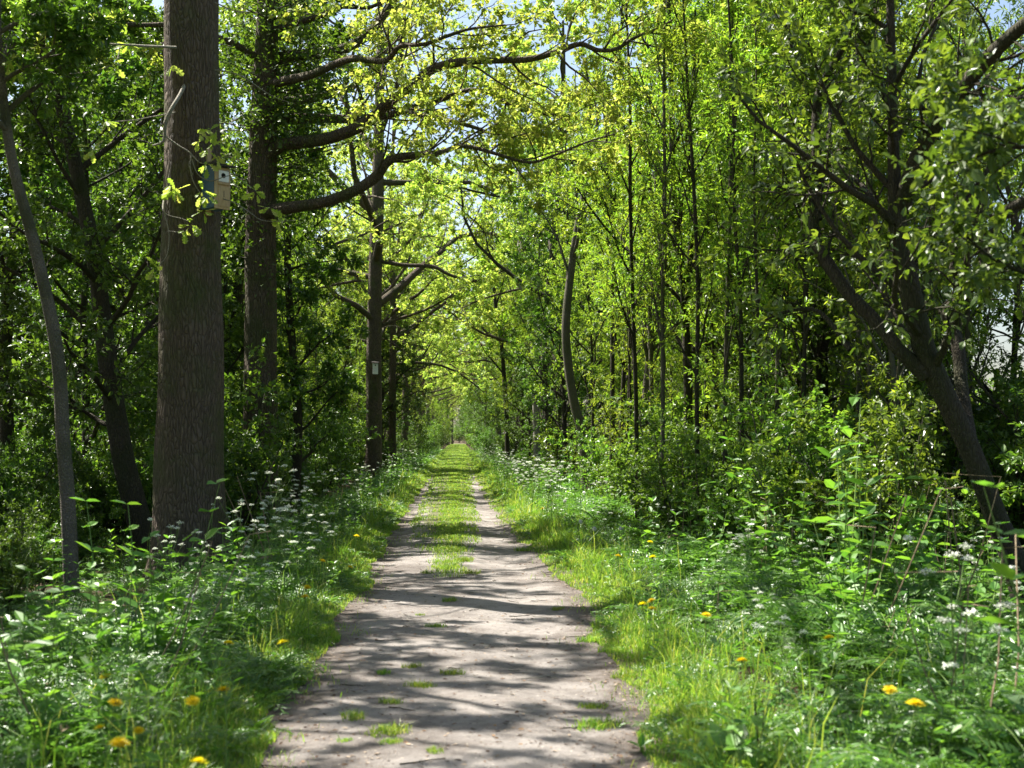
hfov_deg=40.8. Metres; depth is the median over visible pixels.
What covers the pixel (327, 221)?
rowan tree
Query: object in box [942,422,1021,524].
elder shrub
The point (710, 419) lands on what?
rowan sapling
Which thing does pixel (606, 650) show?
grass tuft
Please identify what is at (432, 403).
field maple
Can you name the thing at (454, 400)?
oak tree
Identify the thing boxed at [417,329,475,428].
oak tree
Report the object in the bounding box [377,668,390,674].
grass tuft
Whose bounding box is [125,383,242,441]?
elder shrub
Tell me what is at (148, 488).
elder shrub
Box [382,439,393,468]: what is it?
hawthorn shrub
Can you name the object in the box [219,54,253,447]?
rowan sapling
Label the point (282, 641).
dandelion
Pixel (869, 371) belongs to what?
rowan sapling
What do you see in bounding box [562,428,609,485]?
elder shrub
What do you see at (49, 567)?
hawthorn shrub
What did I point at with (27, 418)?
field maple
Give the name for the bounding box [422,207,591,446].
oak tree
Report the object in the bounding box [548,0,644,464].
rowan tree
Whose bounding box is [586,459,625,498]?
elder shrub
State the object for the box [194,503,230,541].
cow parsley
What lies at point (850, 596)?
undergrowth
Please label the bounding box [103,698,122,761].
dandelion
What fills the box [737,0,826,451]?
rowan tree
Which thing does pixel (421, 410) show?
oak tree
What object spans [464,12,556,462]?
ash tree
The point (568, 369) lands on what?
ash tree
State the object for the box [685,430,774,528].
elder shrub
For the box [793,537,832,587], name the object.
cow parsley
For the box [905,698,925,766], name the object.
dandelion
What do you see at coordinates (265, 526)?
cow parsley
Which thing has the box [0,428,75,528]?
hawthorn shrub
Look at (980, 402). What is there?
hawthorn shrub
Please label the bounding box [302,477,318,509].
cow parsley
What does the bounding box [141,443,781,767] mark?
path
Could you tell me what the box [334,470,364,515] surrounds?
cow parsley
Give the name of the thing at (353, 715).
grass tuft
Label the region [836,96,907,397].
rowan sapling
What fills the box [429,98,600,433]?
oak tree
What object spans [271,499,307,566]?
cow parsley
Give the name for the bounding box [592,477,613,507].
cow parsley
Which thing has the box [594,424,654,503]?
elder shrub
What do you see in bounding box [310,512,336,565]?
cow parsley
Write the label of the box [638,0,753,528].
rowan tree
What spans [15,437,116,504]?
hawthorn shrub
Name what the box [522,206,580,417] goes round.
rowan tree
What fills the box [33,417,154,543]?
hawthorn shrub
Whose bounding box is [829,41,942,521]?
rowan sapling
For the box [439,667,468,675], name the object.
grass tuft
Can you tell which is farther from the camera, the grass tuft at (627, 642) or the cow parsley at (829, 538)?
the cow parsley at (829, 538)
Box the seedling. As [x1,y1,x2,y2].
[627,733,654,750]
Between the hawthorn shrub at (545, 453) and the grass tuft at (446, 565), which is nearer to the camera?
the grass tuft at (446, 565)
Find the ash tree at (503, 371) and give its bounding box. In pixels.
[464,166,526,464]
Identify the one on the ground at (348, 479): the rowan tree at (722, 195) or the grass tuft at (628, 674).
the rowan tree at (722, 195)
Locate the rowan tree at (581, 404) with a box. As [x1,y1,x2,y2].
[540,193,621,430]
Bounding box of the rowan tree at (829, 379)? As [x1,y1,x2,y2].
[764,2,927,439]
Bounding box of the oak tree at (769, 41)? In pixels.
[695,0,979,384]
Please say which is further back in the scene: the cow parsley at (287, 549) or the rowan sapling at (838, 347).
the rowan sapling at (838, 347)
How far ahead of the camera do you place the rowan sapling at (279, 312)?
30.22 m
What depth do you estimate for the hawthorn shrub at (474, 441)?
105.95 m
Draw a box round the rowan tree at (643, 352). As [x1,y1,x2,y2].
[608,186,683,432]
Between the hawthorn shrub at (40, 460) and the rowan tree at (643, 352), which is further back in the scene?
the rowan tree at (643, 352)
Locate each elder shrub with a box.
[56,441,234,552]
[70,421,152,464]
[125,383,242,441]
[146,337,298,530]
[303,410,362,478]
[306,417,380,478]
[320,414,365,477]
[336,414,361,475]
[336,417,365,472]
[396,412,433,456]
[396,431,417,454]
[423,416,443,451]
[439,421,452,444]
[441,428,451,446]
[453,428,464,442]
[459,419,483,447]
[495,436,525,458]
[513,442,532,465]
[527,426,575,463]
[530,402,595,477]
[544,417,658,493]
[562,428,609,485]
[574,413,607,445]
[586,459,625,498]
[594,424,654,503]
[603,390,737,527]
[613,421,737,494]
[629,403,743,539]
[671,423,737,451]
[677,382,825,510]
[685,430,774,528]
[699,390,756,429]
[717,353,873,544]
[718,415,885,561]
[746,388,972,566]
[772,354,1023,532]
[779,373,884,503]
[909,376,1002,462]
[932,362,1023,524]
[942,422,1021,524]
[994,444,1023,506]
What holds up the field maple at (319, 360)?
on the ground at (348, 479)
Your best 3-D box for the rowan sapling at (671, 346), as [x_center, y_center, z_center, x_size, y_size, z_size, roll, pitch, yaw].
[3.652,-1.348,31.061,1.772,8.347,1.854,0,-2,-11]
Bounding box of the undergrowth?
[0,394,1023,767]
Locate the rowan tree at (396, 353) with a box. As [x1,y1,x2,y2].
[381,293,410,409]
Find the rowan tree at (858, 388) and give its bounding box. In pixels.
[809,0,921,535]
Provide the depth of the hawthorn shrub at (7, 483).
15.10 m
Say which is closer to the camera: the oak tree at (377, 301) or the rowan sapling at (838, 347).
the rowan sapling at (838, 347)
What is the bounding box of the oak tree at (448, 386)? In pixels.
[431,319,462,409]
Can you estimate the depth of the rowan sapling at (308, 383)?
31.16 m
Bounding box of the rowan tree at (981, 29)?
[878,0,1023,360]
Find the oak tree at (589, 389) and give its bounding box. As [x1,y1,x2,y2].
[533,110,656,393]
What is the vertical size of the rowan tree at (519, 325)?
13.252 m
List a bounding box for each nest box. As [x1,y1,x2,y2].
[199,148,235,215]
[372,361,378,373]
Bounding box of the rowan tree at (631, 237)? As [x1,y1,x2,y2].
[576,0,687,521]
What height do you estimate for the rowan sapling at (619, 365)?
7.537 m
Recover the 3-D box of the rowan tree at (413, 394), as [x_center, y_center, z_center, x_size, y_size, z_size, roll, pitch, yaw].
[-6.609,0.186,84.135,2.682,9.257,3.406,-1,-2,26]
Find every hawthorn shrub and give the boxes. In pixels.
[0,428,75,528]
[0,442,22,506]
[0,442,45,542]
[0,446,51,521]
[0,498,78,594]
[0,535,48,616]
[5,493,97,579]
[10,520,62,592]
[14,415,75,487]
[15,430,91,523]
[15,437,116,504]
[15,482,125,573]
[16,412,105,485]
[16,419,54,447]
[18,439,53,471]
[23,448,134,547]
[30,445,152,550]
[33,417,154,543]
[77,398,152,499]
[91,388,232,516]
[133,388,306,542]
[136,404,242,514]
[278,420,321,516]
[278,432,345,508]
[278,448,322,512]
[281,400,368,495]
[308,422,347,490]
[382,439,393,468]
[384,442,404,468]
[385,434,417,461]
[399,425,420,455]
[417,429,438,452]
[418,431,433,454]
[432,432,446,448]
[469,428,494,451]
[471,426,503,454]
[474,422,503,448]
[481,432,502,454]
[492,436,512,455]
[498,433,524,459]
[526,445,576,475]
[627,426,733,528]
[632,455,737,539]
[682,464,781,556]
[713,446,844,548]
[750,409,914,556]
[886,467,996,575]
[931,408,1003,530]
[934,387,1009,505]
[958,357,1023,547]
[1000,385,1023,550]
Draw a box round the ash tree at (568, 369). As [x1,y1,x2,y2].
[526,0,675,490]
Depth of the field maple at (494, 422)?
103.87 m
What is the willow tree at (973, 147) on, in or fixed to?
on the ground at (348, 479)
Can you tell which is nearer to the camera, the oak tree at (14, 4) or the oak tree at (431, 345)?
the oak tree at (14, 4)
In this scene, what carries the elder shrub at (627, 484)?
on the ground at (348, 479)
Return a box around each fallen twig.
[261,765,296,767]
[399,758,444,764]
[606,701,636,702]
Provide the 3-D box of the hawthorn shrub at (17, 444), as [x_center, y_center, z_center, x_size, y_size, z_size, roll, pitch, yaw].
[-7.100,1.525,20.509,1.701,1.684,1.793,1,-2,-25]
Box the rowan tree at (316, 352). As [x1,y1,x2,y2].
[230,144,336,419]
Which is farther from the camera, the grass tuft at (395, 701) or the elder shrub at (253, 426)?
the elder shrub at (253, 426)
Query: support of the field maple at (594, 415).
on the ground at (348, 479)
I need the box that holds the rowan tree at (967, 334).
[860,0,1023,510]
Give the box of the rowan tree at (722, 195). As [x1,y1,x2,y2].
[700,24,773,428]
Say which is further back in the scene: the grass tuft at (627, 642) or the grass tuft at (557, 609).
the grass tuft at (557, 609)
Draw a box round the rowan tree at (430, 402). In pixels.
[416,318,437,426]
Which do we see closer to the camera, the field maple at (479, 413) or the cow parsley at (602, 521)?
the cow parsley at (602, 521)
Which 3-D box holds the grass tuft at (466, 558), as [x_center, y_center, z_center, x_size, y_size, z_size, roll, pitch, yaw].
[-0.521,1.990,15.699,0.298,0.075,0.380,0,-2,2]
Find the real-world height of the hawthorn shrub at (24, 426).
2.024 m
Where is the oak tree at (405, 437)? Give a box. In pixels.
[355,177,499,458]
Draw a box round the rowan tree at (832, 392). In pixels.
[820,19,865,409]
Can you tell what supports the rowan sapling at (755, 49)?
on the ground at (348, 479)
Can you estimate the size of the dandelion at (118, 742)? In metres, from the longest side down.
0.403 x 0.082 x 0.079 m
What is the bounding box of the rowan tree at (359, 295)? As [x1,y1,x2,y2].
[309,186,403,418]
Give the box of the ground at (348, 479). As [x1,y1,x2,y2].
[0,439,1023,767]
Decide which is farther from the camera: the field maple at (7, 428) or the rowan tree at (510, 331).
the rowan tree at (510, 331)
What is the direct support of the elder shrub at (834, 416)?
on the ground at (348, 479)
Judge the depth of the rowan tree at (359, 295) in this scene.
51.59 m
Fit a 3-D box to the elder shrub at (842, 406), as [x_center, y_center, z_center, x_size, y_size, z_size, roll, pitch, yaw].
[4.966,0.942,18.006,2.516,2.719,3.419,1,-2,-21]
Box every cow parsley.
[134,518,201,614]
[147,536,184,595]
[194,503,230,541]
[195,541,222,581]
[209,573,234,600]
[216,496,263,583]
[234,518,264,569]
[234,556,271,630]
[238,570,273,641]
[239,520,294,607]
[245,526,259,550]
[246,464,299,561]
[256,499,285,554]
[257,508,289,559]
[260,502,312,595]
[262,479,297,545]
[264,498,286,540]
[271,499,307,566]
[279,483,297,517]
[283,540,314,601]
[287,516,308,562]
[288,489,306,516]
[290,484,328,553]
[291,473,320,528]
[295,531,319,573]
[301,521,319,558]
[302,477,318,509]
[304,469,345,536]
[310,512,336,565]
[316,523,337,562]
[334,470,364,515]
[355,464,374,496]
[356,483,368,500]
[376,462,388,488]
[497,450,515,485]
[512,468,524,494]
[520,461,545,511]
[522,461,550,512]
[523,471,542,503]
[527,456,547,493]
[527,457,564,519]
[535,469,551,504]
[545,479,562,523]
[553,465,571,504]
[556,487,570,509]
[569,460,590,501]
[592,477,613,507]
[594,506,611,533]
[642,501,673,550]
[714,543,736,591]
[729,529,758,562]
[730,535,753,573]
[732,515,767,559]
[732,587,776,661]
[735,528,767,571]
[750,604,821,723]
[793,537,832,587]
[880,535,1015,763]
[935,601,1023,764]
[965,536,1002,612]
[994,576,1023,629]
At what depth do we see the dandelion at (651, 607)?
9.11 m
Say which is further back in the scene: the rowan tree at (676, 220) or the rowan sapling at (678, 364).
the rowan sapling at (678, 364)
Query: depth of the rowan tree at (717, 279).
26.04 m
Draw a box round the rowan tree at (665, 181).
[617,0,701,528]
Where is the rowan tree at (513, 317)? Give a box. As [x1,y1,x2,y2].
[473,208,528,463]
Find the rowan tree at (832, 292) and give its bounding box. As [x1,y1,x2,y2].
[749,1,857,400]
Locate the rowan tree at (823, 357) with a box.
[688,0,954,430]
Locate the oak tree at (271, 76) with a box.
[45,0,750,539]
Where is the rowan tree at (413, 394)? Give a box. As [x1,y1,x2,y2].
[396,329,428,431]
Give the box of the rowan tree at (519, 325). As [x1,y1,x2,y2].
[490,82,588,441]
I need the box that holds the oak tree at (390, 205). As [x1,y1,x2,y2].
[116,1,421,367]
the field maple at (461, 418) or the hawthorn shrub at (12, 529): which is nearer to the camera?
the hawthorn shrub at (12, 529)
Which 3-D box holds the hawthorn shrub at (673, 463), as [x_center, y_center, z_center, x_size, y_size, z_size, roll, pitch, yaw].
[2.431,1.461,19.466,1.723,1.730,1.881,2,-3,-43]
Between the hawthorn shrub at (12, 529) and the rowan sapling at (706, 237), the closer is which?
the hawthorn shrub at (12, 529)
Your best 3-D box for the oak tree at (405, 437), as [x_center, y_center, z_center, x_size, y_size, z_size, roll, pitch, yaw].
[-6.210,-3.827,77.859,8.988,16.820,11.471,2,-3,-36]
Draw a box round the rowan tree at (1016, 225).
[884,0,1023,442]
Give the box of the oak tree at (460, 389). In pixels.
[400,310,471,432]
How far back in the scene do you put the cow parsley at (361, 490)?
26.80 m
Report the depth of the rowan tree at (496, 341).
83.78 m
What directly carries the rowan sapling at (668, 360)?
on the ground at (348, 479)
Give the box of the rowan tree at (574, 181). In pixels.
[565,17,684,497]
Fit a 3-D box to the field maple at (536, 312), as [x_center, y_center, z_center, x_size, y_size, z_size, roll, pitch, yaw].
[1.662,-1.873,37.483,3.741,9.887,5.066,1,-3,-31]
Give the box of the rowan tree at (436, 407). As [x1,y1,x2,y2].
[425,368,443,426]
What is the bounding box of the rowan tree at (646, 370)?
[575,3,721,501]
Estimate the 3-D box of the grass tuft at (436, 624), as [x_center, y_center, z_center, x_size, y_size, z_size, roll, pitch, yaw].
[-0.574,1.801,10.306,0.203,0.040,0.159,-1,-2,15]
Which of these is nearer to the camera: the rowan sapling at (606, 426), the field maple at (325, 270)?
the field maple at (325, 270)
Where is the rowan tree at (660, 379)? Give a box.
[619,278,681,425]
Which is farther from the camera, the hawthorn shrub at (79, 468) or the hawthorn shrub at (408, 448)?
the hawthorn shrub at (408, 448)
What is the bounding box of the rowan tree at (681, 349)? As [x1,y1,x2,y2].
[623,64,712,421]
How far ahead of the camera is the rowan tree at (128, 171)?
24.46 m
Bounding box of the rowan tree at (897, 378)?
[728,0,982,554]
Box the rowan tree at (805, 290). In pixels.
[744,0,859,447]
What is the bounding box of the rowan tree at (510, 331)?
[484,214,531,442]
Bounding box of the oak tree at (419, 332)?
[350,223,490,427]
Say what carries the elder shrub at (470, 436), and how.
on the ground at (348, 479)
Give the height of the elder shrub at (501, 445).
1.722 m
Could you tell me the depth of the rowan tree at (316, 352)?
37.49 m
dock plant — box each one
[228,715,273,733]
[670,721,794,767]
[780,723,859,759]
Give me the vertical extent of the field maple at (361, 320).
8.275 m
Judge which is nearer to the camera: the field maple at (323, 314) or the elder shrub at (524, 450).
the field maple at (323, 314)
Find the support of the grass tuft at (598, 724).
on the path
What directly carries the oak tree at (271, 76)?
on the ground at (348, 479)
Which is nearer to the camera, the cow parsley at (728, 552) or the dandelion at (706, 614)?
the dandelion at (706, 614)
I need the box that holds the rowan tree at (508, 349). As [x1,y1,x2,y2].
[491,316,515,429]
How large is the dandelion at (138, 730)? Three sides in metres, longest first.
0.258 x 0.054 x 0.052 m
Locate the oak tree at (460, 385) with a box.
[451,303,513,433]
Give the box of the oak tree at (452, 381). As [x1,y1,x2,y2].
[409,334,465,412]
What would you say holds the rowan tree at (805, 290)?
on the ground at (348, 479)
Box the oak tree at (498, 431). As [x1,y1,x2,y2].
[425,263,509,439]
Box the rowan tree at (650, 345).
[612,8,702,432]
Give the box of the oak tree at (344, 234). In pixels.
[278,104,434,365]
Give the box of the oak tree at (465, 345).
[430,252,497,421]
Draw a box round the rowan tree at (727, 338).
[653,0,800,501]
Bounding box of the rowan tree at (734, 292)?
[693,0,823,513]
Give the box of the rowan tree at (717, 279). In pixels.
[658,0,753,430]
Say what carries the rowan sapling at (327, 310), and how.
on the ground at (348, 479)
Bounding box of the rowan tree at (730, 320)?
[691,19,841,414]
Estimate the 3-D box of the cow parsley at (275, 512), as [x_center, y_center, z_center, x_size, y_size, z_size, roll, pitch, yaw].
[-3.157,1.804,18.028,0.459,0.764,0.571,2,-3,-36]
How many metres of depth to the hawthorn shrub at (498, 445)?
78.11 m
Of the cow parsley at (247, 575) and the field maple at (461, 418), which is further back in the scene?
the field maple at (461, 418)
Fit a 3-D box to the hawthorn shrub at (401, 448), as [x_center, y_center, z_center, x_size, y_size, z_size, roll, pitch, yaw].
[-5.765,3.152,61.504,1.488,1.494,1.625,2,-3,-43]
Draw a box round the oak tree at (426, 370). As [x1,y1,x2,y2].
[398,271,476,423]
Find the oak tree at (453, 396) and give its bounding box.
[435,364,463,423]
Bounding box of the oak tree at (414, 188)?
[400,0,702,459]
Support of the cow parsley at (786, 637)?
on the ground at (348, 479)
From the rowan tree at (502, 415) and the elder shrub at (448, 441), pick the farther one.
the elder shrub at (448, 441)
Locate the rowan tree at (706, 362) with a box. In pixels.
[659,0,737,431]
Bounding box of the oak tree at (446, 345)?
[370,187,493,454]
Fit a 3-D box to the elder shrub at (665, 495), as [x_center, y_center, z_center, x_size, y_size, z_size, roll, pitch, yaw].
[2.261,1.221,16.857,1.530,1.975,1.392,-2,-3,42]
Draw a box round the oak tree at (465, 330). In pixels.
[446,136,598,439]
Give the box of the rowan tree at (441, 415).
[434,395,449,442]
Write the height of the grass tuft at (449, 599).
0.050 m
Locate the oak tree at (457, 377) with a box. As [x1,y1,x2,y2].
[318,152,510,465]
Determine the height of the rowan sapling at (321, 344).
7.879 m
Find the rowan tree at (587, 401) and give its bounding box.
[532,154,609,438]
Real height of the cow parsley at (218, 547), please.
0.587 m
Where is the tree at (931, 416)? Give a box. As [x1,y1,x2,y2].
[848,2,1005,525]
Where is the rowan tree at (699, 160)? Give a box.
[659,0,753,386]
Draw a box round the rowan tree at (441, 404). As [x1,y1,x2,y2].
[434,368,448,423]
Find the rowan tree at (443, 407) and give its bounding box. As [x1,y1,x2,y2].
[429,375,455,426]
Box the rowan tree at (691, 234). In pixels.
[681,0,872,398]
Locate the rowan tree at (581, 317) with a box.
[573,16,684,428]
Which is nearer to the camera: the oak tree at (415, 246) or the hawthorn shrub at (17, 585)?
the hawthorn shrub at (17, 585)
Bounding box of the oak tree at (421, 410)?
[357,227,485,434]
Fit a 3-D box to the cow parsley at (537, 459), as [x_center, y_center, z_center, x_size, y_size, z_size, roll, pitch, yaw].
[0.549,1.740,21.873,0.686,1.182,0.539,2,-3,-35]
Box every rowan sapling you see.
[137,62,242,405]
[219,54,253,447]
[222,103,250,439]
[238,196,302,450]
[276,106,323,430]
[277,214,322,433]
[277,260,301,453]
[283,240,318,423]
[292,188,352,449]
[295,303,318,432]
[309,273,337,424]
[316,280,338,406]
[338,311,359,422]
[340,231,384,414]
[341,272,367,472]
[381,308,399,446]
[579,121,660,471]
[585,202,638,450]
[588,69,681,500]
[597,217,644,444]
[607,166,672,433]
[608,218,656,443]
[638,167,702,434]
[640,279,683,447]
[665,29,747,439]
[665,171,720,439]
[667,249,711,434]
[683,0,806,443]
[690,0,824,490]
[692,45,783,446]
[760,19,839,436]
[803,0,945,560]
[824,1,978,515]
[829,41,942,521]
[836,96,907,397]
[871,0,954,454]
[883,0,1020,540]
[980,1,1023,439]
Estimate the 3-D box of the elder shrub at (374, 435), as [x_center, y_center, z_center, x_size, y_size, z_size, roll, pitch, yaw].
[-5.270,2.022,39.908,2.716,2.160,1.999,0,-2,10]
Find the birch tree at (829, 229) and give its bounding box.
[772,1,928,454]
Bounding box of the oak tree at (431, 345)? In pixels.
[341,188,462,382]
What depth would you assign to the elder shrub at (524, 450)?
57.33 m
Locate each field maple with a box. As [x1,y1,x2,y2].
[0,0,153,484]
[0,0,154,599]
[0,0,163,463]
[0,0,260,560]
[0,2,222,418]
[0,5,65,424]
[0,41,161,436]
[0,170,91,443]
[13,53,150,403]
[16,149,149,453]
[19,8,245,433]
[27,27,244,392]
[139,0,365,434]
[221,191,320,400]
[227,0,368,524]
[229,175,348,404]
[279,259,348,429]
[301,278,363,403]
[310,243,388,400]
[312,277,384,430]
[329,253,433,425]
[338,267,429,469]
[383,333,414,434]
[384,324,418,432]
[397,364,430,431]
[429,379,441,427]
[436,388,455,438]
[453,366,489,430]
[454,383,483,434]
[456,401,468,445]
[463,339,502,434]
[463,343,492,431]
[464,370,487,431]
[476,368,511,436]
[480,351,509,425]
[484,309,555,458]
[492,326,526,441]
[498,307,573,442]
[499,137,640,477]
[508,318,569,434]
[568,300,608,438]
[573,209,680,429]
[615,353,682,434]
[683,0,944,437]
[723,74,932,457]
[906,71,1023,453]
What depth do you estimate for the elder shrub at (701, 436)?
23.48 m
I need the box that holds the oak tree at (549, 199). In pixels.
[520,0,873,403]
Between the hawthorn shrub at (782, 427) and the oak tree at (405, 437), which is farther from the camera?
the oak tree at (405, 437)
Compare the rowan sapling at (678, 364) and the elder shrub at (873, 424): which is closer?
the elder shrub at (873, 424)
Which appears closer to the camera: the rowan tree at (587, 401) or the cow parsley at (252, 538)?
the cow parsley at (252, 538)
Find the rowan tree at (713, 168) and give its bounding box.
[671,0,834,434]
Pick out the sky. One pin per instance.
(569, 59)
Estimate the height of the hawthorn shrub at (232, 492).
2.299 m
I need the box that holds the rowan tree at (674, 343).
[636,79,729,422]
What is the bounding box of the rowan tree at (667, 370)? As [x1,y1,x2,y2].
[635,99,729,423]
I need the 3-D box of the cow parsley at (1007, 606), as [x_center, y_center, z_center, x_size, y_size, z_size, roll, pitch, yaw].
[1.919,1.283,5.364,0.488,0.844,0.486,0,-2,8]
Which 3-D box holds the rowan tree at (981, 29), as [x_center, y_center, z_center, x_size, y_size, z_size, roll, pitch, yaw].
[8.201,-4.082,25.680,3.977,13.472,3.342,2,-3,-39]
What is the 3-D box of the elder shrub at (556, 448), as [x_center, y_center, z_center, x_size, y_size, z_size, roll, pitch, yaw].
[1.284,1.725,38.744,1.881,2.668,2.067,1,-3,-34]
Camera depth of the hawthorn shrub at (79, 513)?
14.88 m
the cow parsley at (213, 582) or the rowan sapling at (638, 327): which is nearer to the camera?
the cow parsley at (213, 582)
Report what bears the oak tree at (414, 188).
on the ground at (348, 479)
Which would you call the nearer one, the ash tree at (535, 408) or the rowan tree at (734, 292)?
the rowan tree at (734, 292)
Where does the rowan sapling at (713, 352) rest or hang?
on the ground at (348, 479)
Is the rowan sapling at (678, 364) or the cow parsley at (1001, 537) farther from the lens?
the rowan sapling at (678, 364)
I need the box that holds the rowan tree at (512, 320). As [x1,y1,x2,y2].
[510,211,602,441]
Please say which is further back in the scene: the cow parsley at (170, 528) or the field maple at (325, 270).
the field maple at (325, 270)
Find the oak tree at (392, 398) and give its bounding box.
[313,2,495,467]
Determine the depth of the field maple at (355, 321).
60.65 m
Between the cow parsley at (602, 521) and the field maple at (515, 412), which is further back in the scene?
the field maple at (515, 412)
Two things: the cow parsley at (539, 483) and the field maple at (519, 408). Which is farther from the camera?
the field maple at (519, 408)
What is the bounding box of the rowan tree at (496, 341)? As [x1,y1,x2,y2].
[481,332,513,439]
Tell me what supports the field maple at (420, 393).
on the ground at (348, 479)
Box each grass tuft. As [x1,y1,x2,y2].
[337,736,352,741]
[338,707,365,720]
[359,720,415,737]
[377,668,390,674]
[377,736,403,744]
[380,694,406,704]
[399,661,423,668]
[402,679,435,688]
[420,569,432,573]
[424,622,446,627]
[425,745,443,753]
[433,563,458,569]
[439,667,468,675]
[442,596,457,601]
[456,555,473,561]
[457,567,481,574]
[514,547,528,550]
[552,605,563,610]
[565,714,627,731]
[576,701,608,709]
[577,635,603,642]
[597,645,623,652]
[606,668,644,678]
[616,639,644,646]
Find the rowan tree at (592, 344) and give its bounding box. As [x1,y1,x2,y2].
[513,74,676,483]
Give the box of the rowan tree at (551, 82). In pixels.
[502,61,606,450]
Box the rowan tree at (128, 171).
[94,68,244,410]
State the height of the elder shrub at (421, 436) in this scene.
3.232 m
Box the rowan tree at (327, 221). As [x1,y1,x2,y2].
[225,148,342,405]
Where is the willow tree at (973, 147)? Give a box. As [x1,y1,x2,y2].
[705,0,1023,616]
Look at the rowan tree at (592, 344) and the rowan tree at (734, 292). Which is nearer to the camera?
the rowan tree at (734, 292)
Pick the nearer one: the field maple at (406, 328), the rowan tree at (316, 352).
the rowan tree at (316, 352)
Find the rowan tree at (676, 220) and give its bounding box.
[540,0,765,433]
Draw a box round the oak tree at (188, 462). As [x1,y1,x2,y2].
[0,0,293,588]
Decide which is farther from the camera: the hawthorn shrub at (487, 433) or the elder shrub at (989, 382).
the hawthorn shrub at (487, 433)
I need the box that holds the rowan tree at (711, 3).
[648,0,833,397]
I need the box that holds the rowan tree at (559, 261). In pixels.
[522,154,596,402]
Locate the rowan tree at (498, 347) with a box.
[471,278,527,449]
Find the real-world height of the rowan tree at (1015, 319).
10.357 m
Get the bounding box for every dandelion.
[95,724,107,767]
[99,673,119,734]
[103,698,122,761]
[107,736,129,767]
[133,726,144,767]
[185,695,199,766]
[190,756,207,767]
[216,686,231,767]
[220,640,233,692]
[277,639,295,703]
[300,594,308,633]
[301,585,310,618]
[640,601,645,640]
[647,606,656,642]
[648,598,663,632]
[700,612,710,667]
[737,657,747,718]
[823,635,840,696]
[882,685,897,751]
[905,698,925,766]
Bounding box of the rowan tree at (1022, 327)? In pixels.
[876,0,1023,410]
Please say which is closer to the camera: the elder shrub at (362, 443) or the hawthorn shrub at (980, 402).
the hawthorn shrub at (980, 402)
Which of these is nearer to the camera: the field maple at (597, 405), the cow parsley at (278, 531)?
the cow parsley at (278, 531)
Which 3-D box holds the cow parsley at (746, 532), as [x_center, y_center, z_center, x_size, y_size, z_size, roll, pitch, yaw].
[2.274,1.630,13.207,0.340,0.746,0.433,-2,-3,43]
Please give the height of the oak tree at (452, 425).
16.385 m
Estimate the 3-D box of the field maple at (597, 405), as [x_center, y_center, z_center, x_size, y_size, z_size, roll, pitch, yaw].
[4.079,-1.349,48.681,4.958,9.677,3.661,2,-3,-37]
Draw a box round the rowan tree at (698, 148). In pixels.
[659,0,781,389]
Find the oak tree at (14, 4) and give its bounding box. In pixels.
[3,0,29,20]
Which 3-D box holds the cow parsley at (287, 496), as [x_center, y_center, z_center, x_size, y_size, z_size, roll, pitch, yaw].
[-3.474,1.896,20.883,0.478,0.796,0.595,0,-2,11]
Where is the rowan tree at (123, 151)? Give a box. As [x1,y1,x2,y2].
[54,20,159,341]
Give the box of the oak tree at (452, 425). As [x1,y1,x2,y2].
[444,355,463,443]
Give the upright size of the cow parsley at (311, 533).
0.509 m
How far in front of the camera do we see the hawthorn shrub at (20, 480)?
18.00 m
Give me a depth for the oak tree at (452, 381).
159.87 m
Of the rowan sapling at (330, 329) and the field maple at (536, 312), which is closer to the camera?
the field maple at (536, 312)
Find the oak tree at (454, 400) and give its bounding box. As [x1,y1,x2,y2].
[438,347,461,415]
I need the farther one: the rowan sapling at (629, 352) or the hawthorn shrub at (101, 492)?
the rowan sapling at (629, 352)
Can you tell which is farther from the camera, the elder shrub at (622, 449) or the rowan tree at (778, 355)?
the elder shrub at (622, 449)
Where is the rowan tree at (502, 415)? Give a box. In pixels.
[481,293,531,459]
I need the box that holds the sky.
[0,0,1023,436]
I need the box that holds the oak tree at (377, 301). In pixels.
[219,0,554,482]
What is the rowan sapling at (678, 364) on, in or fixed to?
on the ground at (348, 479)
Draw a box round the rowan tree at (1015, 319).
[904,31,1023,524]
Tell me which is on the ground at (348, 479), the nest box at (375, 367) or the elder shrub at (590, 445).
the elder shrub at (590, 445)
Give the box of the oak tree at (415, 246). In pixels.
[295,84,501,366]
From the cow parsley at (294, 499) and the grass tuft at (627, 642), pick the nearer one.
the grass tuft at (627, 642)
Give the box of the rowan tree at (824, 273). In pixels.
[731,2,885,395]
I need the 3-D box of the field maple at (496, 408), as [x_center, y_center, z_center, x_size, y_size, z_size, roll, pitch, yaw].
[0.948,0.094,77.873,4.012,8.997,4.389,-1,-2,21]
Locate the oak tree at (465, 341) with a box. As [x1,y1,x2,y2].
[458,228,579,428]
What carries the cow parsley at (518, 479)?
on the ground at (348, 479)
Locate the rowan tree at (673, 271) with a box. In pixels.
[668,99,738,423]
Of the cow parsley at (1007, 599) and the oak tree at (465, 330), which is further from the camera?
the oak tree at (465, 330)
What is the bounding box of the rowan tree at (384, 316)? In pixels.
[330,266,395,408]
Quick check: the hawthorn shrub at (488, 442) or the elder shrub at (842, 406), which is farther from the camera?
the hawthorn shrub at (488, 442)
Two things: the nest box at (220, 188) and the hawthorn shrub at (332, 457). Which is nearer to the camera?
the nest box at (220, 188)
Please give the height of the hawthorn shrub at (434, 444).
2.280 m
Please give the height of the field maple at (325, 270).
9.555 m
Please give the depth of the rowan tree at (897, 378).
15.66 m
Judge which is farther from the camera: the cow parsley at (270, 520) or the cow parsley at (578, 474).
the cow parsley at (578, 474)

